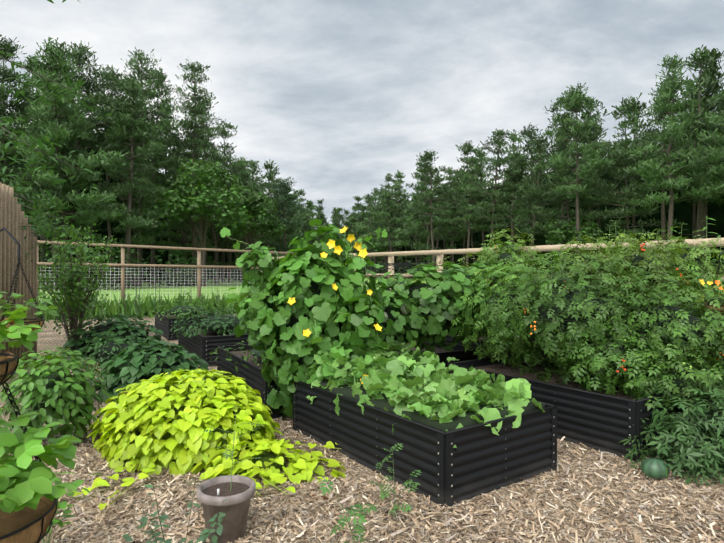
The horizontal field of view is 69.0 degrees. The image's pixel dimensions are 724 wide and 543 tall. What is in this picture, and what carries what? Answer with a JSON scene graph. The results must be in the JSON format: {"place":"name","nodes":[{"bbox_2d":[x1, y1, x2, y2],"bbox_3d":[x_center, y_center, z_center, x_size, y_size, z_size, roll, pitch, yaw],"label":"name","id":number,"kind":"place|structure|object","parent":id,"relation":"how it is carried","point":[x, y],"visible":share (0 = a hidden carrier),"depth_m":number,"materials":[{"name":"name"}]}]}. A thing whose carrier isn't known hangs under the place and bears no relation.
{"place":"outdoors","nodes":[
{"label":"outdoors","id":0,"kind":"place"},
{"bbox_2d":[0,314,723,542],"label":"mulch ground","id":1,"kind":"structure","parent":0,"point":[48,336],"depth_m":3.27,"materials":[{"name":"brown wood"}]},
{"bbox_2d":[0,182,36,367],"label":"wooden gate","id":2,"kind":"structure","parent":1,"relation":"on","point":[12,219],"depth_m":7.45,"materials":[{"name":"brown wood"}]},
{"bbox_2d":[37,240,293,303],"bbox_3d":[-7.899,0.194,17.043,14.225,2.535,0.152,0,0,-26],"label":"fence","id":3,"kind":"object","parent":1,"relation":"on","point":[198,266],"visible":0.31,"depth_m":17.43,"materials":[{"name":"brown wood"}]},
{"bbox_2d":[38,266,250,304],"bbox_3d":[-7.888,0.516,17.016,14.119,1.598,0.001,0,0,-26],"label":"fence wire","id":4,"kind":"object","parent":3,"relation":"attached to","point":[173,286],"visible":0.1,"depth_m":17.76,"materials":[{"name":"grey metal"}]},
{"bbox_2d":[197,475,255,542],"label":"plant pot","id":5,"kind":"object","parent":1,"relation":"on","point":[233,523],"visible":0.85,"depth_m":2.77,"materials":[{"name":"ceramic"}]},
{"bbox_2d":[203,482,249,496],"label":"potting soil","id":6,"kind":"structure","parent":5,"relation":"in","point":[236,488],"depth_m":2.89,"materials":[{"name":"brown soil"}]},
{"bbox_2d":[0,0,723,542],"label":"garden plant","id":7,"kind":"object","parent":1,"relation":"on","point":[192,444],"depth_m":4.60,"materials":[{"name":"green plant"}]},
{"bbox_2d":[287,227,723,383],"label":"flowers","id":8,"kind":"object","parent":7,"relation":"attached to","point":[363,253],"visible":0.88,"depth_m":4.76,"materials":[{"name":"yellow plant"}]},
{"bbox_2d":[0,227,723,542],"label":"black wire baskets","id":9,"kind":"object","parent":1,"relation":"on","point":[17,413],"visible":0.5,"depth_m":3.16,"materials":[{"name":"black metal"}]},
{"bbox_2d":[0,303,723,542],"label":"hanging basket liners","id":10,"kind":"object","parent":9,"relation":"on","point":[12,521],"visible":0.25,"depth_m":1.35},
{"bbox_2d":[155,312,723,506],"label":"raised beds","id":11,"kind":"object","parent":1,"relation":"on","point":[526,449],"visible":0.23,"depth_m":3.97,"materials":[{"name":"metal"}]},
{"bbox_2d":[164,314,648,399],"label":"raised bed soil","id":12,"kind":"structure","parent":11,"relation":"in","point":[505,369],"depth_m":5.71,"materials":[{"name":"brown soil"}]},
{"bbox_2d":[171,322,641,497],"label":"bolts","id":13,"kind":"object","parent":11,"relation":"on","point":[438,442],"visible":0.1,"depth_m":3.79,"materials":[{"name":"grey metal"}]},
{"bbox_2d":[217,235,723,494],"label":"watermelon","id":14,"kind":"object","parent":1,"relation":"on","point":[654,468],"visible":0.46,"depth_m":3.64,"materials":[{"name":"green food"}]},
{"bbox_2d":[261,238,723,297],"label":"fence","id":15,"kind":"object","parent":1,"relation":"on","point":[440,253],"visible":0.15,"depth_m":12.36,"materials":[{"name":"brown wood"}]},
{"bbox_2d":[0,0,723,228],"label":"sky","id":16,"kind":"structure","parent":0,"point":[343,96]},
{"bbox_2d":[27,244,723,474],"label":"garden plant","id":17,"kind":"object","parent":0,"point":[382,404],"visible":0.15,"depth_m":4.73,"materials":[{"name":"green plant"}]},
{"bbox_2d":[39,276,712,304],"bbox_3d":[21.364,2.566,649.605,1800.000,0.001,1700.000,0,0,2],"label":"ground","id":18,"kind":"structure","parent":0,"point":[145,288],"depth_m":41.71,"materials":[{"name":"green plant"}]},
{"bbox_2d":[0,47,720,288],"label":"tree trunks and limbs","id":19,"kind":"object","parent":18,"relation":"on","point":[699,223],"visible":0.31,"depth_m":56.81,"materials":[{"name":"brown plant"}]},
{"bbox_2d":[0,34,723,269],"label":"pine tree needles","id":20,"kind":"object","parent":19,"relation":"attached to","point":[635,151],"visible":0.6,"depth_m":55.22,"materials":[{"name":"green plant"}]},
{"bbox_2d":[0,140,723,285],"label":"trunks","id":21,"kind":"object","parent":18,"relation":"on","point":[682,211],"depth_m":69.06,"materials":[{"name":"brown wood"}]},
{"bbox_2d":[39,158,723,290],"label":"background trees","id":22,"kind":"object","parent":18,"relation":"on","point":[178,198],"visible":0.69,"depth_m":52.06,"materials":[{"name":"green plant"}]}
]}

